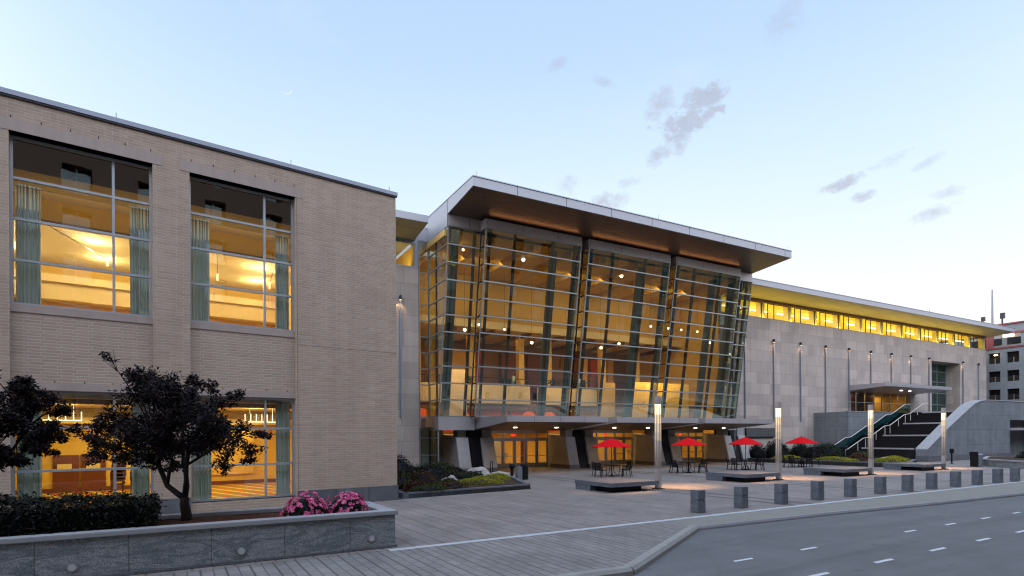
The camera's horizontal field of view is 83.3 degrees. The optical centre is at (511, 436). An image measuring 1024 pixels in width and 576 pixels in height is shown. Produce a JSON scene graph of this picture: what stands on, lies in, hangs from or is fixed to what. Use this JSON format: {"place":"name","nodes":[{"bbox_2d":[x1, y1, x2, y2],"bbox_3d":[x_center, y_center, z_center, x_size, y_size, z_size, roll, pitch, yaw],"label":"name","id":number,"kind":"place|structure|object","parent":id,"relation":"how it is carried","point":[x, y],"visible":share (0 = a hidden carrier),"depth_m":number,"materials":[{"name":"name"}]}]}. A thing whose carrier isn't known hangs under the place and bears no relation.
{"place":"outdoors","nodes":[
{"label":"outdoors","id":0,"kind":"place"},
{"bbox_2d":[149,521,687,575],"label":"pavement","id":1,"kind":"structure","parent":0,"point":[568,552],"depth_m":12.73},
{"bbox_2d":[552,525,698,575],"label":"kerb","id":2,"kind":"structure","parent":1,"relation":"on","point":[641,562],"depth_m":12.42,"materials":[{"name":"concrete"}]},
{"bbox_2d":[0,0,1023,343],"label":"sky","id":3,"kind":"structure","parent":0,"point":[879,144],"materials":[{"name":"blue"}]},
{"bbox_2d":[130,460,1023,575],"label":"plaza paving","id":4,"kind":"structure","parent":0,"point":[552,499],"depth_m":24.12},
{"bbox_2d":[0,501,397,575],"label":"planter","id":5,"kind":"object","parent":4,"relation":"on","point":[134,551],"visible":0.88,"depth_m":12.00,"materials":[{"name":"stone"}]},
{"bbox_2d":[158,509,367,525],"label":"mulch","id":6,"kind":"object","parent":5,"relation":"in","point":[222,518],"visible":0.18,"depth_m":13.50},
{"bbox_2d":[0,369,83,471],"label":"crape myrtle tree","id":7,"kind":"object","parent":6,"relation":"in","point":[34,441],"visible":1,"depth_m":12.84,"materials":[{"name":"green plant"}]},
{"bbox_2d":[0,489,166,536],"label":"hedge","id":8,"kind":"object","parent":6,"relation":"in","point":[66,512],"visible":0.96,"depth_m":11.36,"materials":[{"name":"green plant"}]},
{"bbox_2d":[73,351,275,520],"bbox_3d":[-7.957,0.087,13.268,4.700,4.115,3.501,0,0,0],"label":"crape myrtle tree","id":9,"kind":"object","parent":6,"relation":"in","point":[176,404],"visible":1,"depth_m":12.73,"materials":[{"name":"green plant"}]},
{"bbox_2d":[277,490,329,516],"bbox_3d":[-4.977,1.661,13.777,1.177,0.727,1.114,0,0,-30],"label":"azalea bush","id":10,"kind":"object","parent":6,"relation":"in","point":[308,505],"visible":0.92,"depth_m":13.56,"materials":[{"name":"pink plant"}]},
{"bbox_2d":[323,491,369,512],"bbox_3d":[-4.103,1.675,14.352,1.171,0.637,1.157,0,0,-30],"label":"azalea bush","id":11,"kind":"object","parent":6,"relation":"in","point":[347,502],"visible":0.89,"depth_m":14.10,"materials":[{"name":"pink plant"}]},
{"bbox_2d":[0,86,398,514],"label":"brick building","id":12,"kind":"structure","parent":4,"relation":"on","point":[325,365],"depth_m":22.00,"materials":[{"name":"brick"}]},
{"bbox_2d":[15,183,40,304],"bbox_3d":[-15.143,-5.954,18.031,0.612,3.810,0.184,0,0,-36],"label":"curtain","id":13,"kind":"object","parent":12,"relation":"hanging from","point":[28,244],"visible":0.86,"depth_m":18.01,"materials":[{"name":"fabric"}]},
{"bbox_2d":[17,395,41,505],"bbox_3d":[-15.104,0.521,18.026,0.601,3.660,0.171,0,0,-39],"label":"curtain","id":14,"kind":"object","parent":12,"relation":"hanging from","point":[29,483],"visible":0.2,"depth_m":18.06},
{"bbox_2d":[53,455,78,492],"bbox_3d":[-19.211,1.610,24.813,0.900,1.590,0.080,0,0,-36],"label":"cabinet door","id":15,"kind":"structure","parent":12,"relation":"in","point":[62,481],"depth_m":24.79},
{"bbox_2d":[10,135,152,316],"bbox_3d":[-13.826,-6.617,18.664,3.680,5.160,0.110,0,0,-36],"label":"window frame","id":16,"kind":"structure","parent":12,"relation":"in","point":[113,197],"depth_m":18.68,"materials":[{"name":"metal"}]},
{"bbox_2d":[11,390,153,497],"bbox_3d":[-13.784,0.463,18.664,3.680,3.800,0.110,0,0,-36],"label":"window frame","id":17,"kind":"structure","parent":12,"relation":"in","point":[114,468],"depth_m":18.58,"materials":[{"name":"metal"}]},
{"bbox_2d":[80,455,105,490],"bbox_3d":[-18.447,1.606,25.378,0.900,1.590,0.080,0,0,-36],"label":"cabinet door","id":18,"kind":"structure","parent":12,"relation":"in","point":[90,480],"depth_m":25.33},
{"bbox_2d":[110,472,123,494],"bbox_3d":[-16.113,1.937,23.487,0.440,0.920,0.466,0,0,-36],"label":"banquet chair","id":19,"kind":"object","parent":12,"relation":"on","point":[118,484],"visible":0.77,"depth_m":23.50,"materials":[{"name":"fabric"}]},
{"bbox_2d":[111,470,123,491],"bbox_3d":[-16.098,1.782,23.499,0.440,0.920,0.466,0,0,-36],"label":"banquet chair","id":20,"kind":"object","parent":19,"relation":"on","point":[120,480],"visible":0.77,"depth_m":23.53,"materials":[{"name":"wood"}]},
{"bbox_2d":[130,205,149,315],"bbox_3d":[-12.781,-5.968,19.775,0.558,3.810,0.175,0,0,-36],"label":"curtain","id":21,"kind":"object","parent":12,"relation":"hanging from","point":[139,265],"visible":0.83,"depth_m":19.77,"materials":[{"name":"fabric"}]},
{"bbox_2d":[131,398,149,497],"bbox_3d":[-12.745,0.506,19.776,0.522,3.660,0.184,0,0,-36],"label":"curtain","id":22,"kind":"object","parent":12,"relation":"hanging from","point":[140,482],"visible":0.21,"depth_m":19.76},
{"bbox_2d":[191,217,209,321],"bbox_3d":[-11.306,-5.977,20.869,0.623,3.810,0.165,0,0,-32],"label":"curtain","id":23,"kind":"object","parent":12,"relation":"hanging from","point":[200,295],"visible":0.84,"depth_m":20.88,"materials":[{"name":"fabric"}]},
{"bbox_2d":[192,400,211,499],"bbox_3d":[-11.267,0.498,20.868,0.662,3.660,0.168,0,0,-40],"label":"curtain","id":24,"kind":"object","parent":12,"relation":"hanging from","point":[202,482],"visible":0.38,"depth_m":20.89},
{"bbox_2d":[189,176,293,330],"bbox_3d":[-10.017,-6.640,21.482,3.600,5.160,0.110,0,0,-36],"label":"window frame","id":25,"kind":"structure","parent":12,"relation":"in","point":[263,227],"depth_m":21.81,"materials":[{"name":"metal"}]},
{"bbox_2d":[191,395,294,502],"bbox_3d":[-9.974,0.440,21.482,3.600,3.800,0.110,0,0,-36],"label":"window frame","id":26,"kind":"structure","parent":12,"relation":"in","point":[265,427],"depth_m":21.89,"materials":[{"name":"metal"}]},
{"bbox_2d":[275,233,288,329],"bbox_3d":[-9.005,-5.991,22.567,0.511,3.810,0.171,0,0,-40],"label":"curtain","id":27,"kind":"object","parent":12,"relation":"hanging from","point":[281,285],"visible":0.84,"depth_m":22.57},
{"bbox_2d":[276,402,289,494],"bbox_3d":[-8.972,0.484,22.567,0.533,3.660,0.165,0,0,-31],"label":"curtain","id":28,"kind":"object","parent":12,"relation":"hanging from","point":[282,449],"visible":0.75,"depth_m":22.57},
{"bbox_2d":[399,476,529,498],"bbox_3d":[-4.776,2.604,34.709,9.441,0.250,16.900,0,0,-29],"label":"planting bed","id":29,"kind":"object","parent":4,"relation":"on","point":[513,483],"visible":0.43,"depth_m":27.58,"materials":[{"name":"stone"}]},
{"bbox_2d":[397,469,411,488],"bbox_3d":[-5.506,2.093,28.178,1.647,1.055,1.617,0,0,-29],"label":"shrub","id":30,"kind":"object","parent":29,"relation":"in","point":[402,478],"visible":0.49,"depth_m":27.89,"materials":[{"name":"green plant"}]},
{"bbox_2d":[397,452,414,475],"bbox_3d":[-6.639,1.738,33.486,2.308,1.772,2.242,0,0,-29],"label":"shrub","id":31,"kind":"object","parent":29,"relation":"in","point":[403,466],"visible":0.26,"depth_m":33.18,"materials":[{"name":"green plant"}]},
{"bbox_2d":[403,479,425,491],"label":"shrub","id":32,"kind":"object","parent":29,"relation":"in","point":[413,483],"visible":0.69,"depth_m":26.66,"materials":[{"name":"red plant"}]},
{"bbox_2d":[409,468,438,484],"bbox_3d":[-4.687,2.149,29.803,1.910,0.972,1.908,0,0,-29],"label":"shrub","id":33,"kind":"object","parent":29,"relation":"in","point":[426,477],"visible":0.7,"depth_m":29.52,"materials":[{"name":"red plant"}]},
{"bbox_2d":[409,482,450,492],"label":"plants","id":34,"kind":"object","parent":29,"relation":"in","point":[428,487],"visible":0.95,"depth_m":26.15,"materials":[{"name":"green plant"}]},
{"bbox_2d":[413,462,451,474],"bbox_3d":[-4.604,2.017,33.190,2.455,1.228,2.500,0,0,-15],"label":"shrub","id":35,"kind":"object","parent":29,"relation":"in","point":[434,468],"visible":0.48,"depth_m":32.89,"materials":[{"name":"green plant"}]},
{"bbox_2d":[431,460,454,472],"bbox_3d":[-4.447,2.015,35.866,2.072,1.220,1.937,0,0,-29],"label":"shrub","id":36,"kind":"object","parent":29,"relation":"in","point":[449,467],"visible":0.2,"depth_m":35.73,"materials":[{"name":"green plant"}]},
{"bbox_2d":[428,472,464,483],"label":"plants","id":37,"kind":"object","parent":29,"relation":"in","point":[439,476],"visible":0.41,"depth_m":31.42,"materials":[{"name":"green plant"}]},
{"bbox_2d":[440,480,468,488],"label":"plants","id":38,"kind":"object","parent":29,"relation":"in","point":[454,485],"visible":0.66,"depth_m":27.29,"materials":[{"name":"red plant"}]},
{"bbox_2d":[449,470,483,478],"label":"plants","id":39,"kind":"object","parent":29,"relation":"in","point":[469,474],"visible":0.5,"depth_m":34.19,"materials":[{"name":"green plant"}]},
{"bbox_2d":[467,467,489,474],"bbox_3d":[-2.222,2.453,37.093,1.518,1.004,2.358,0,0,-14],"label":"boulder","id":40,"kind":"object","parent":29,"relation":"in","point":[485,470],"visible":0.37,"depth_m":36.48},
{"bbox_2d":[459,477,505,484],"bbox_3d":[-1.906,2.345,30.478,3.125,0.400,1.938,0,0,-29],"label":"ground cover","id":41,"kind":"object","parent":29,"relation":"on","point":[476,481],"visible":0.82,"depth_m":30.01,"materials":[{"name":"plant"}]},
{"bbox_2d":[474,474,508,480],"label":"ground cover","id":42,"kind":"object","parent":29,"relation":"on","point":[496,477],"visible":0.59,"depth_m":32.54,"materials":[{"name":"plant"}]},
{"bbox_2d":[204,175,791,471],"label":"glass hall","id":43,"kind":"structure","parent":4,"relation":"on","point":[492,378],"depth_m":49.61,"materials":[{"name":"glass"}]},
{"bbox_2d":[399,295,401,416],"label":"wall lamp","id":44,"kind":"object","parent":43,"relation":"attached to","point":[400,297],"visible":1,"depth_m":42.52,"materials":[{"name":"metal"}]},
{"bbox_2d":[418,240,428,466],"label":"narrow window","id":45,"kind":"structure","parent":43,"relation":"in","point":[419,272],"depth_m":43.38,"materials":[{"name":"metal"}]},
{"bbox_2d":[491,430,547,468],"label":"entrance doors","id":46,"kind":"structure","parent":43,"relation":"in","point":[537,464],"depth_m":49.12,"materials":[{"name":"silver metal"}]},
{"bbox_2d":[593,430,632,464],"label":"entrance doors","id":47,"kind":"structure","parent":43,"relation":"in","point":[603,462],"depth_m":53.92,"materials":[{"name":"silver metal"}]},
{"bbox_2d":[675,430,702,461],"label":"entrance doors","id":48,"kind":"structure","parent":43,"relation":"in","point":[695,458],"depth_m":58.72,"materials":[{"name":"silver metal"}]},
{"bbox_2d":[515,463,527,479],"bbox_3d":[0.660,2.196,35.877,0.880,1.000,0.550,0,0,-29],"label":"litter bin","id":49,"kind":"object","parent":4,"relation":"on","point":[521,471],"visible":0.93,"depth_m":35.66,"materials":[{"name":"black metal"}]},
{"bbox_2d":[594,463,606,477],"bbox_3d":[5.774,2.186,37.587,0.685,0.968,0.582,0,0,-44],"label":"cafe chair","id":50,"kind":"object","parent":4,"relation":"on","point":[597,465],"visible":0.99,"depth_m":37.48,"materials":[{"name":"black metal"}]},
{"bbox_2d":[592,437,631,476],"bbox_3d":[6.622,1.365,38.255,2.467,2.590,2.467,0,0,-16],"label":"umbrella","id":51,"kind":"object","parent":4,"relation":"on","point":[611,442],"visible":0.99,"depth_m":37.68,"materials":[{"name":"red fabric"}]},
{"bbox_2d":[575,477,658,491],"bbox_3d":[5.227,2.434,28.839,3.050,0.470,2.870,0,0,-29],"label":"bench","id":52,"kind":"object","parent":4,"relation":"on","point":[620,484],"visible":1,"depth_m":28.06,"materials":[{"name":"stone"}]},
{"bbox_2d":[652,396,664,489],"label":"light column","id":53,"kind":"structure","parent":4,"relation":"on","point":[657,446],"depth_m":28.90,"materials":[{"name":"metal"}]},
{"bbox_2d":[670,437,705,472],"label":"umbrella","id":54,"kind":"object","parent":4,"relation":"on","point":[688,441],"visible":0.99,"depth_m":40.80,"materials":[{"name":"red fabric"}]},
{"bbox_2d":[690,490,705,512],"bbox_3d":[6.488,2.271,20.100,0.370,0.780,0.370,0,0,-32],"label":"bollard","id":55,"kind":"object","parent":4,"relation":"on","point":[697,502],"visible":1,"depth_m":19.98,"materials":[{"name":"stone"}]},
{"bbox_2d":[388,481,1023,550],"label":"white line","id":56,"kind":"object","parent":4,"relation":"on","point":[415,547],"visible":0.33,"depth_m":18.03,"materials":[{"name":"paint"}]},
{"bbox_2d":[734,486,747,508],"bbox_3d":[8.485,2.259,21.341,0.370,0.780,0.370,0,0,-32],"label":"bollard","id":57,"kind":"object","parent":4,"relation":"on","point":[741,497],"visible":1,"depth_m":21.22,"materials":[{"name":"stone"}]},
{"bbox_2d":[705,470,779,481],"bbox_3d":[13.702,2.383,34.255,3.050,0.470,2.870,0,0,-29],"label":"bench","id":58,"kind":"object","parent":4,"relation":"on","point":[743,476],"visible":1,"depth_m":33.51,"materials":[{"name":"concrete"}]},
{"bbox_2d":[728,436,763,469],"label":"umbrella","id":59,"kind":"object","parent":4,"relation":"on","point":[745,440],"visible":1,"depth_m":43.87,"materials":[{"name":"red fabric"}]},
{"bbox_2d":[773,402,783,479],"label":"light column","id":60,"kind":"structure","parent":4,"relation":"on","point":[778,442],"depth_m":34.23,"materials":[{"name":"metal"}]},
{"bbox_2d":[774,483,787,503],"bbox_3d":[10.521,2.247,22.513,0.370,0.780,0.370,0,0,-31],"label":"bollard","id":61,"kind":"object","parent":4,"relation":"on","point":[781,493],"visible":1,"depth_m":22.39,"materials":[{"name":"stone"}]},
{"bbox_2d":[784,436,818,466],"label":"umbrella","id":62,"kind":"object","parent":4,"relation":"on","point":[801,440],"visible":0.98,"depth_m":47.03,"materials":[{"name":"red fabric"}]},
{"bbox_2d":[811,481,823,500],"bbox_3d":[12.574,2.235,23.718,0.370,0.780,0.370,0,0,-29],"label":"bollard","id":63,"kind":"object","parent":4,"relation":"on","point":[817,490],"visible":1,"depth_m":23.58,"materials":[{"name":"stone"}]},
{"bbox_2d":[748,457,916,466],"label":"planting bed","id":64,"kind":"object","parent":4,"relation":"on","point":[844,463],"visible":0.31,"depth_m":50.23,"materials":[{"name":"stone"}]},
{"bbox_2d":[749,445,767,457],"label":"shrub","id":65,"kind":"object","parent":64,"relation":"in","point":[755,451],"visible":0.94,"depth_m":58.15,"materials":[{"name":"green plant"}]},
{"bbox_2d":[763,439,788,457],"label":"shrub","id":66,"kind":"object","parent":64,"relation":"in","point":[770,449],"visible":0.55,"depth_m":58.24,"materials":[{"name":"green plant"}]},
{"bbox_2d":[790,444,807,456],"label":"shrub","id":67,"kind":"object","parent":64,"relation":"in","point":[796,450],"visible":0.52,"depth_m":60.25,"materials":[{"name":"green plant"}]},
{"bbox_2d":[800,445,828,458],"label":"shrub","id":68,"kind":"object","parent":64,"relation":"in","point":[815,452],"visible":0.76,"depth_m":54.92,"materials":[{"name":"green plant"}]},
{"bbox_2d":[818,442,842,457],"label":"shrub","id":69,"kind":"object","parent":64,"relation":"in","point":[830,449],"visible":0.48,"depth_m":56.05,"materials":[{"name":"green plant"}]},
{"bbox_2d":[813,456,858,461],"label":"ground cover","id":70,"kind":"object","parent":64,"relation":"in","point":[833,458],"visible":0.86,"depth_m":50.91,"materials":[{"name":"plant"}]},
{"bbox_2d":[848,452,868,460],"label":"shrub","id":71,"kind":"object","parent":64,"relation":"in","point":[860,456],"visible":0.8,"depth_m":52.09,"materials":[{"name":"red plant"}]},
{"bbox_2d":[874,457,909,461],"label":"ground cover","id":72,"kind":"object","parent":64,"relation":"in","point":[891,459],"visible":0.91,"depth_m":48.67,"materials":[{"name":"plant"}]},
{"bbox_2d":[803,466,871,475],"bbox_3d":[21.671,2.335,38.382,3.050,0.470,2.870,0,0,-29],"label":"bench","id":73,"kind":"object","parent":4,"relation":"on","point":[837,471],"visible":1,"depth_m":37.62,"materials":[{"name":"stone"}]},
{"bbox_2d":[844,478,856,496],"bbox_3d":[14.603,2.222,24.863,0.370,0.780,0.370,0,0,-30],"label":"bollard","id":74,"kind":"object","parent":4,"relation":"on","point":[850,487],"visible":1,"depth_m":24.74,"materials":[{"name":"stone"}]},
{"bbox_2d":[721,278,1013,450],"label":"stone hall","id":75,"kind":"structure","parent":4,"relation":"on","point":[788,318],"depth_m":69.23,"materials":[{"name":"stone"}]},
{"bbox_2d":[744,336,745,418],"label":"wall lamp","id":76,"kind":"object","parent":75,"relation":"attached to","point":[745,380],"visible":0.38,"depth_m":60.83,"materials":[{"name":"metal"}]},
{"bbox_2d":[745,428,774,437],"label":"wall plaque","id":77,"kind":"object","parent":75,"relation":"attached to","point":[759,432],"depth_m":61.85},
{"bbox_2d":[773,339,774,420],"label":"wall lamp","id":78,"kind":"object","parent":75,"relation":"attached to","point":[773,379],"visible":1,"depth_m":63.12,"materials":[{"name":"metal"}]},
{"bbox_2d":[799,342,801,421],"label":"wall lamp","id":79,"kind":"object","parent":75,"relation":"attached to","point":[800,343],"visible":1,"depth_m":65.39,"materials":[{"name":"metal"}]},
{"bbox_2d":[825,345,826,411],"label":"wall lamp","id":80,"kind":"object","parent":75,"relation":"attached to","point":[825,382],"visible":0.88,"depth_m":67.67,"materials":[{"name":"metal"}]},
{"bbox_2d":[848,348,850,410],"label":"wall lamp","id":81,"kind":"object","parent":75,"relation":"attached to","point":[849,349],"visible":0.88,"depth_m":69.91,"materials":[{"name":"metal"}]},
{"bbox_2d":[932,364,946,410],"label":"tall window","id":82,"kind":"structure","parent":75,"relation":"in","point":[936,371],"depth_m":83.74,"materials":[{"name":"glass"}]},
{"bbox_2d":[962,361,963,402],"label":"wall lamp","id":83,"kind":"object","parent":75,"relation":"attached to","point":[963,380],"visible":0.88,"depth_m":83.59,"materials":[{"name":"metal"}]},
{"bbox_2d":[866,405,875,474],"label":"light column","id":84,"kind":"structure","parent":4,"relation":"on","point":[871,434],"depth_m":38.27,"materials":[{"name":"metal"}]},
{"bbox_2d":[874,476,886,493],"bbox_3d":[16.624,2.210,26.003,0.370,0.780,0.370,0,0,-32],"label":"bollard","id":85,"kind":"object","parent":4,"relation":"on","point":[880,485],"visible":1,"depth_m":25.89,"materials":[{"name":"stone"}]},
{"bbox_2d":[835,403,953,458],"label":"staircase","id":86,"kind":"structure","parent":4,"relation":"on","point":[905,435],"depth_m":61.59,"materials":[{"name":"stone"}]},
{"bbox_2d":[901,474,913,491],"bbox_3d":[18.637,2.198,27.138,0.370,0.780,0.370,0,0,-32],"label":"bollard","id":87,"kind":"object","parent":4,"relation":"on","point":[907,483],"visible":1,"depth_m":27.01,"materials":[{"name":"stone"}]},
{"bbox_2d":[883,462,945,470],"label":"bench","id":88,"kind":"object","parent":4,"relation":"on","point":[910,466],"visible":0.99,"depth_m":43.05,"materials":[{"name":"stone"}]},
{"bbox_2d":[814,401,1023,455],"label":"terrace","id":89,"kind":"structure","parent":4,"relation":"on","point":[834,427],"depth_m":65.19,"materials":[{"name":"concrete"}]},
{"bbox_2d":[926,473,937,488],"bbox_3d":[20.497,2.187,28.137,0.370,0.780,0.370,0,0,-31],"label":"bollard","id":90,"kind":"object","parent":4,"relation":"on","point":[931,481],"visible":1,"depth_m":28.01,"materials":[{"name":"concrete"}]},
{"bbox_2d":[941,408,946,469],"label":"light column","id":91,"kind":"structure","parent":4,"relation":"on","point":[944,445],"depth_m":43.54,"materials":[{"name":"metal"}]},
{"bbox_2d":[950,471,960,486],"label":"bollard","id":92,"kind":"object","parent":4,"relation":"on","point":[955,478],"visible":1,"depth_m":29.16,"materials":[{"name":"concrete"}]},
{"bbox_2d":[915,400,1023,461],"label":"stair wall","id":93,"kind":"structure","parent":4,"relation":"on","point":[982,427],"depth_m":60.05,"materials":[{"name":"concrete"}]},
{"bbox_2d":[969,452,982,466],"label":"litter bin","id":94,"kind":"object","parent":4,"relation":"on","point":[976,459],"visible":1,"depth_m":46.64,"materials":[{"name":"black metal"}]},
{"bbox_2d":[971,470,982,484],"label":"bollard","id":95,"kind":"object","parent":4,"relation":"on","point":[977,477],"visible":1,"depth_m":30.19,"materials":[{"name":"concrete"}]},
{"bbox_2d":[955,321,1023,400],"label":"office building","id":96,"kind":"structure","parent":4,"relation":"on","point":[1004,366],"depth_m":90.41,"materials":[{"name":"grey concrete"}]},
{"bbox_2d":[981,290,1004,323],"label":"antenna mast","id":97,"kind":"object","parent":96,"relation":"on","point":[1002,317],"visible":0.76,"depth_m":93.39,"materials":[{"name":"metal"}]},
{"bbox_2d":[989,353,999,363],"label":"window","id":98,"kind":"structure","parent":96,"relation":"in","point":[993,359],"depth_m":91.90,"materials":[{"name":"black glass"}]},
{"bbox_2d":[989,371,999,381],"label":"window","id":99,"kind":"structure","parent":96,"relation":"in","point":[994,376],"depth_m":91.90,"materials":[{"name":"black glass"}]},
{"bbox_2d":[990,390,999,399],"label":"window","id":100,"kind":"structure","parent":96,"relation":"in","point":[994,394],"depth_m":91.91,"materials":[{"name":"black glass"}]},
{"bbox_2d":[994,335,1001,345],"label":"top window","id":101,"kind":"structure","parent":96,"relation":"in","point":[997,339],"depth_m":91.23,"materials":[{"name":"black glass"}]},
{"bbox_2d":[1008,351,1018,362],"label":"window","id":102,"kind":"structure","parent":96,"relation":"in","point":[1012,356],"depth_m":89.75,"materials":[{"name":"black glass"}]},
{"bbox_2d":[1008,370,1018,380],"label":"window","id":103,"kind":"structure","parent":96,"relation":"in","point":[1013,375],"depth_m":89.77,"materials":[{"name":"black glass"}]},
{"bbox_2d":[1008,388,1018,399],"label":"window","id":104,"kind":"structure","parent":96,"relation":"in","point":[1012,393],"depth_m":89.88,"materials":[{"name":"black glass"}]},
{"bbox_2d":[1007,333,1020,344],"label":"top window","id":105,"kind":"structure","parent":96,"relation":"in","point":[1015,339],"depth_m":89.44,"materials":[{"name":"black glass"}]},
{"bbox_2d":[992,468,1002,482],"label":"bollard","id":106,"kind":"object","parent":4,"relation":"on","point":[997,475],"visible":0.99,"depth_m":31.23,"materials":[{"name":"concrete"}]},
{"bbox_2d":[983,456,1023,468],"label":"planter","id":107,"kind":"object","parent":4,"relation":"on","point":[1002,461],"visible":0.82,"depth_m":46.01,"materials":[{"name":"stone"}]},
{"bbox_2d":[1010,467,1019,481],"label":"bollard","id":108,"kind":"object","parent":4,"relation":"on","point":[1014,474],"visible":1,"depth_m":32.13,"materials":[{"name":"concrete"}]},
{"bbox_2d":[632,496,1023,575],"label":"road","id":109,"kind":"structure","parent":0,"point":[980,538],"depth_m":14.45,"materials":[{"name":"asphalt"}]},
{"bbox_2d":[672,482,1023,525],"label":"gutter strip","id":110,"kind":"object","parent":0,"point":[984,491],"visible":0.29,"depth_m":22.43,"materials":[{"name":"concrete"}]},
{"bbox_2d":[698,492,1023,530],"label":"kerb","id":111,"kind":"structure","parent":110,"relation":"on","point":[756,521],"depth_m":20.31,"materials":[{"name":"concrete"}]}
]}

